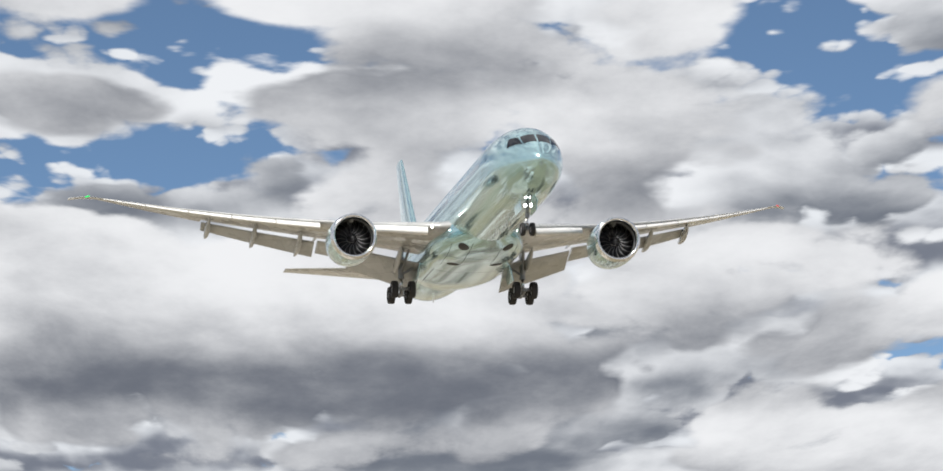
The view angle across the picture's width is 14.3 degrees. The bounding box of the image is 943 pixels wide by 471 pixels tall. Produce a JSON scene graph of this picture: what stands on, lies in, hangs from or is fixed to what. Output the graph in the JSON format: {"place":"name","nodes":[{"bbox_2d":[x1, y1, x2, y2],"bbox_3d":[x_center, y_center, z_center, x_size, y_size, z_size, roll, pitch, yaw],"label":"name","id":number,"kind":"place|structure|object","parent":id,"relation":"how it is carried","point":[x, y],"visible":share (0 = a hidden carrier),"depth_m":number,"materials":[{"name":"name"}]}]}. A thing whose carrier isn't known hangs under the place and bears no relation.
{"place":"outdoors","nodes":[
{"label":"outdoors","id":0,"kind":"place"},
{"bbox_2d":[0,0,942,470],"label":"sky","id":1,"kind":"structure","parent":0,"point":[807,334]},
{"bbox_2d":[520,206,783,253],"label":"wing","id":2,"kind":"structure","parent":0,"point":[542,242],"depth_m":300.37,"materials":[{"name":"white metal"}]},
{"bbox_2d":[399,128,562,300],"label":"fuselage","id":3,"kind":"object","parent":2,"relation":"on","point":[483,209],"visible":0.67,"depth_m":277.05,"materials":[{"name":"green paint"}]},
{"bbox_2d":[68,197,451,253],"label":"wing","id":4,"kind":"structure","parent":3,"relation":"attached to","point":[415,244],"depth_m":298.29,"materials":[{"name":"white metal"}]},
{"bbox_2d":[104,199,144,205],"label":"slat","id":5,"kind":"object","parent":4,"relation":"on","point":[126,202],"visible":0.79,"depth_m":303.56,"materials":[{"name":"white paint"}]},
{"bbox_2d":[146,205,187,212],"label":"slat","id":6,"kind":"object","parent":4,"relation":"on","point":[179,210],"visible":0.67,"depth_m":301.79,"materials":[{"name":"white paint"}]},
{"bbox_2d":[203,218,210,238],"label":"flap track fairing","id":7,"kind":"object","parent":4,"relation":"on","point":[207,229],"visible":0.94,"depth_m":302.21,"materials":[{"name":"white metal"}]},
{"bbox_2d":[189,211,231,218],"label":"slat","id":8,"kind":"object","parent":4,"relation":"on","point":[213,214],"visible":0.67,"depth_m":299.99,"materials":[{"name":"white paint"}]},
{"bbox_2d":[249,224,256,247],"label":"flap track fairing","id":9,"kind":"object","parent":4,"relation":"on","point":[253,237],"visible":0.96,"depth_m":300.93,"materials":[{"name":"white metal"}]},
{"bbox_2d":[232,215,275,223],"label":"slat","id":10,"kind":"object","parent":4,"relation":"on","point":[270,221],"visible":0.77,"depth_m":298.22,"materials":[{"name":"white paint"}]},
{"bbox_2d":[200,222,313,256],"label":"flap","id":11,"kind":"object","parent":4,"relation":"attached to","point":[283,243],"visible":0.85,"depth_m":302.17,"materials":[{"name":"white metal"}]},
{"bbox_2d":[293,230,301,256],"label":"flap track fairing","id":12,"kind":"object","parent":4,"relation":"on","point":[298,244],"visible":0.98,"depth_m":299.89,"materials":[{"name":"beige metal"}]},
{"bbox_2d":[276,220,319,228],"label":"slat","id":13,"kind":"object","parent":4,"relation":"on","point":[300,224],"visible":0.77,"depth_m":296.46,"materials":[{"name":"white paint"}]},
{"bbox_2d":[315,241,327,255],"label":"flaperon","id":14,"kind":"object","parent":4,"relation":"on","point":[320,248],"visible":0.33,"depth_m":301.10,"materials":[{"name":"beige metal"}]},
{"bbox_2d":[345,253,419,286],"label":"inboard flap","id":15,"kind":"object","parent":4,"relation":"attached to","point":[377,266],"visible":0.58,"depth_m":300.68,"materials":[{"name":"beige metal"}]},
{"bbox_2d":[392,247,401,274],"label":"flap track fairing","id":16,"kind":"object","parent":4,"relation":"on","point":[397,261],"visible":0.81,"depth_m":298.57,"materials":[{"name":"beige metal"}]},
{"bbox_2d":[374,225,427,234],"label":"slat","id":17,"kind":"object","parent":4,"relation":"on","point":[415,230],"visible":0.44,"depth_m":292.48,"materials":[{"name":"white paint"}]},
{"bbox_2d":[388,249,413,297],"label":"main landing gear","id":18,"kind":"object","parent":4,"relation":"attached to","point":[401,272],"visible":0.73,"depth_m":299.37,"materials":[{"name":"grey metal"}]},
{"bbox_2d":[399,279,402,287],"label":"landing gear strut","id":19,"kind":"object","parent":18,"relation":"attached to","point":[401,282],"visible":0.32,"depth_m":299.36,"materials":[{"name":"silver metal"}]},
{"bbox_2d":[387,281,415,303],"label":"main gear wheels","id":20,"kind":"object","parent":18,"relation":"attached to","point":[394,293],"visible":1,"depth_m":298.31,"materials":[{"name":"black rubber"}]},
{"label":"pylon","id":21,"kind":"object","parent":4,"relation":"attached to","visible":0},
{"bbox_2d":[325,218,372,266],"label":"fan cowl","id":22,"kind":"object","parent":21,"relation":"attached to","point":[335,257],"visible":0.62,"depth_m":289.44,"materials":[{"name":"silver metal"}]},
{"bbox_2d":[346,234,356,243],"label":"spinner","id":23,"kind":"object","parent":22,"relation":"attached to","point":[351,238],"visible":0.81,"depth_m":289.31,"materials":[{"name":"grey metal"}]},
{"bbox_2d":[335,221,370,254],"bbox_3d":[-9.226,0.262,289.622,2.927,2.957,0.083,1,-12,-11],"label":"engine fan blades","id":24,"kind":"object","parent":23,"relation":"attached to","point":[356,241],"visible":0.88,"depth_m":289.61,"materials":[{"name":"black metal"}]},
{"bbox_2d":[330,213,376,259],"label":"engine inlet lip","id":25,"kind":"object","parent":22,"relation":"attached to","point":[342,253],"visible":1,"depth_m":288.43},
{"bbox_2d":[336,220,370,247],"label":"intake duct","id":26,"kind":"object","parent":22,"relation":"attached to","point":[357,223],"visible":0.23,"depth_m":290.36,"materials":[{"name":"grey metal"}]},
{"bbox_2d":[341,218,371,244],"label":"engine inlet lining","id":27,"kind":"object","parent":22,"relation":"attached to","point":[365,224],"visible":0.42,"depth_m":289.57,"materials":[{"name":"grey metal"}]},
{"bbox_2d":[283,267,377,279],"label":"horizontal stabilizer","id":28,"kind":"object","parent":3,"relation":"on","point":[338,271],"visible":0.48,"depth_m":328.17},
{"bbox_2d":[396,160,415,221],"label":"vertical stabilizer","id":29,"kind":"object","parent":3,"relation":"on","point":[407,213],"visible":0.58,"depth_m":326.53},
{"bbox_2d":[428,157,485,221],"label":"cabin windows","id":30,"kind":"structure","parent":3,"relation":"on","point":[462,184],"depth_m":286.81,"materials":[{"name":"grey"}]},
{"bbox_2d":[410,225,522,290],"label":"belly fairing","id":31,"kind":"object","parent":3,"relation":"attached to","point":[474,264],"visible":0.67,"depth_m":294.62,"materials":[{"name":"silver paint"}]},
{"bbox_2d":[412,263,419,281],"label":"gear door","id":32,"kind":"structure","parent":31,"relation":"attached to","point":[415,276],"depth_m":299.09,"materials":[{"name":"silver metal"}]},
{"bbox_2d":[423,243,518,285],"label":"belly panel seams","id":33,"kind":"object","parent":31,"relation":"on","point":[462,246],"visible":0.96,"depth_m":291.37,"materials":[{"name":"grey"}]},
{"bbox_2d":[506,265,513,285],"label":"gear door","id":34,"kind":"structure","parent":31,"relation":"attached to","point":[509,278],"depth_m":300.73,"materials":[{"name":"metal"}]},
{"bbox_2d":[507,138,521,147],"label":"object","id":35,"kind":"object","parent":3,"relation":"on","point":[513,141],"visible":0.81,"depth_m":273.25,"materials":[{"name":"black glass"}]},
{"bbox_2d":[514,199,537,215],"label":"nose gear doors","id":36,"kind":"structure","parent":3,"relation":"attached to","point":[517,208],"depth_m":275.94,"materials":[{"name":"green paint"}]},
{"bbox_2d":[520,195,531,230],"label":"nose landing gear","id":37,"kind":"object","parent":3,"relation":"attached to","point":[527,213],"visible":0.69,"depth_m":275.38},
{"bbox_2d":[519,222,535,235],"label":"nose gear wheels","id":38,"kind":"object","parent":37,"relation":"attached to","point":[523,230],"visible":0.96,"depth_m":275.05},
{"bbox_2d":[520,134,536,142],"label":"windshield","id":39,"kind":"object","parent":3,"relation":"on","point":[527,138],"visible":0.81,"depth_m":272.70,"materials":[{"name":"black glass"}]},
{"bbox_2d":[536,134,549,142],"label":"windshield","id":40,"kind":"object","parent":3,"relation":"on","point":[542,138],"visible":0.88,"depth_m":272.92,"materials":[{"name":"black glass"}]},
{"bbox_2d":[550,138,558,147],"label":"cockpit window","id":41,"kind":"structure","parent":3,"relation":"in","point":[553,142],"depth_m":273.69,"materials":[{"name":"black glass"}]},
{"bbox_2d":[509,250,531,298],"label":"main landing gear","id":42,"kind":"object","parent":2,"relation":"attached to","point":[521,274],"visible":0.73,"depth_m":301.24,"materials":[{"name":"grey metal"}]},
{"bbox_2d":[508,282,537,304],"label":"main gear wheels","id":43,"kind":"object","parent":42,"relation":"attached to","point":[515,294],"visible":0.96,"depth_m":300.28,"materials":[{"name":"black rubber"}]},
{"bbox_2d":[524,248,532,273],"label":"flap track fairing","id":44,"kind":"object","parent":2,"relation":"on","point":[528,261],"visible":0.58,"depth_m":300.40,"materials":[{"name":"beige metal"}]},
{"bbox_2d":[499,250,568,292],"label":"inboard flap","id":45,"kind":"object","parent":2,"relation":"attached to","point":[544,266],"visible":0.83,"depth_m":303.06,"materials":[{"name":"beige metal"}]},
{"bbox_2d":[535,227,582,236],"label":"slat","id":46,"kind":"object","parent":2,"relation":"on","point":[555,231],"visible":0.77,"depth_m":294.98,"materials":[{"name":"white paint"}]},
{"bbox_2d":[567,245,587,261],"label":"flaperon","id":47,"kind":"object","parent":2,"relation":"on","point":[578,252],"visible":0.73,"depth_m":304.50,"materials":[{"name":"beige metal"}]},
{"bbox_2d":[587,220,639,268],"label":"fan cowl","id":48,"kind":"object","parent":2,"relation":"on","point":[597,258],"visible":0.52,"depth_m":293.41,"materials":[{"name":"silver metal"}]},
{"bbox_2d":[594,223,632,261],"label":"intake duct","id":49,"kind":"object","parent":48,"relation":"attached to","point":[623,227],"visible":0.17,"depth_m":294.38,"materials":[{"name":"grey metal"}]},
{"bbox_2d":[609,237,619,246],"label":"spinner","id":50,"kind":"object","parent":48,"relation":"attached to","point":[614,241],"visible":0.79,"depth_m":293.23,"materials":[{"name":"grey metal"}]},
{"bbox_2d":[600,224,632,256],"bbox_3d":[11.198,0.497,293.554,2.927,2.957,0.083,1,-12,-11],"label":"engine fan blades","id":51,"kind":"object","parent":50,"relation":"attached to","point":[619,244],"visible":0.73,"depth_m":293.54,"materials":[{"name":"black metal"}]},
{"bbox_2d":[594,217,639,262],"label":"engine inlet lip","id":52,"kind":"object","parent":48,"relation":"attached to","point":[602,224],"visible":1,"depth_m":292.37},
{"bbox_2d":[606,222,634,252],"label":"intake liner","id":53,"kind":"object","parent":48,"relation":"attached to","point":[628,228],"visible":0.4,"depth_m":293.50,"materials":[{"name":"grey metal"}]},
{"bbox_2d":[635,224,646,229],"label":"slat","id":54,"kind":"object","parent":2,"relation":"on","point":[642,226],"visible":0.29,"depth_m":302.57,"materials":[{"name":"white paint"}]},
{"bbox_2d":[641,229,652,251],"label":"flap track fairing","id":55,"kind":"object","parent":2,"relation":"on","point":[647,243],"visible":0.96,"depth_m":307.26,"materials":[{"name":"beige metal"}]},
{"bbox_2d":[639,229,682,248],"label":"flap","id":56,"kind":"object","parent":2,"relation":"attached to","point":[664,237],"visible":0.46,"depth_m":309.55,"materials":[{"name":"white metal"}]},
{"bbox_2d":[646,221,677,227],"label":"slat","id":57,"kind":"object","parent":2,"relation":"on","point":[653,225],"visible":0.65,"depth_m":304.46,"materials":[{"name":"white paint"}]},
{"bbox_2d":[677,224,688,243],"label":"flap track fairing","id":58,"kind":"object","parent":2,"relation":"on","point":[683,237],"visible":0.92,"depth_m":309.75,"materials":[{"name":"white metal"}]},
{"bbox_2d":[678,217,708,223],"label":"slat","id":59,"kind":"object","parent":2,"relation":"on","point":[692,220],"visible":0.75,"depth_m":307.51,"materials":[{"name":"white paint"}]},
{"bbox_2d":[709,213,737,218],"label":"slat","id":60,"kind":"object","parent":2,"relation":"on","point":[719,216],"visible":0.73,"depth_m":310.47,"materials":[{"name":"white paint"}]},
{"bbox_2d":[739,207,767,213],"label":"slat","id":61,"kind":"object","parent":2,"relation":"on","point":[750,210],"visible":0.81,"depth_m":313.29,"materials":[{"name":"white paint"}]}
]}

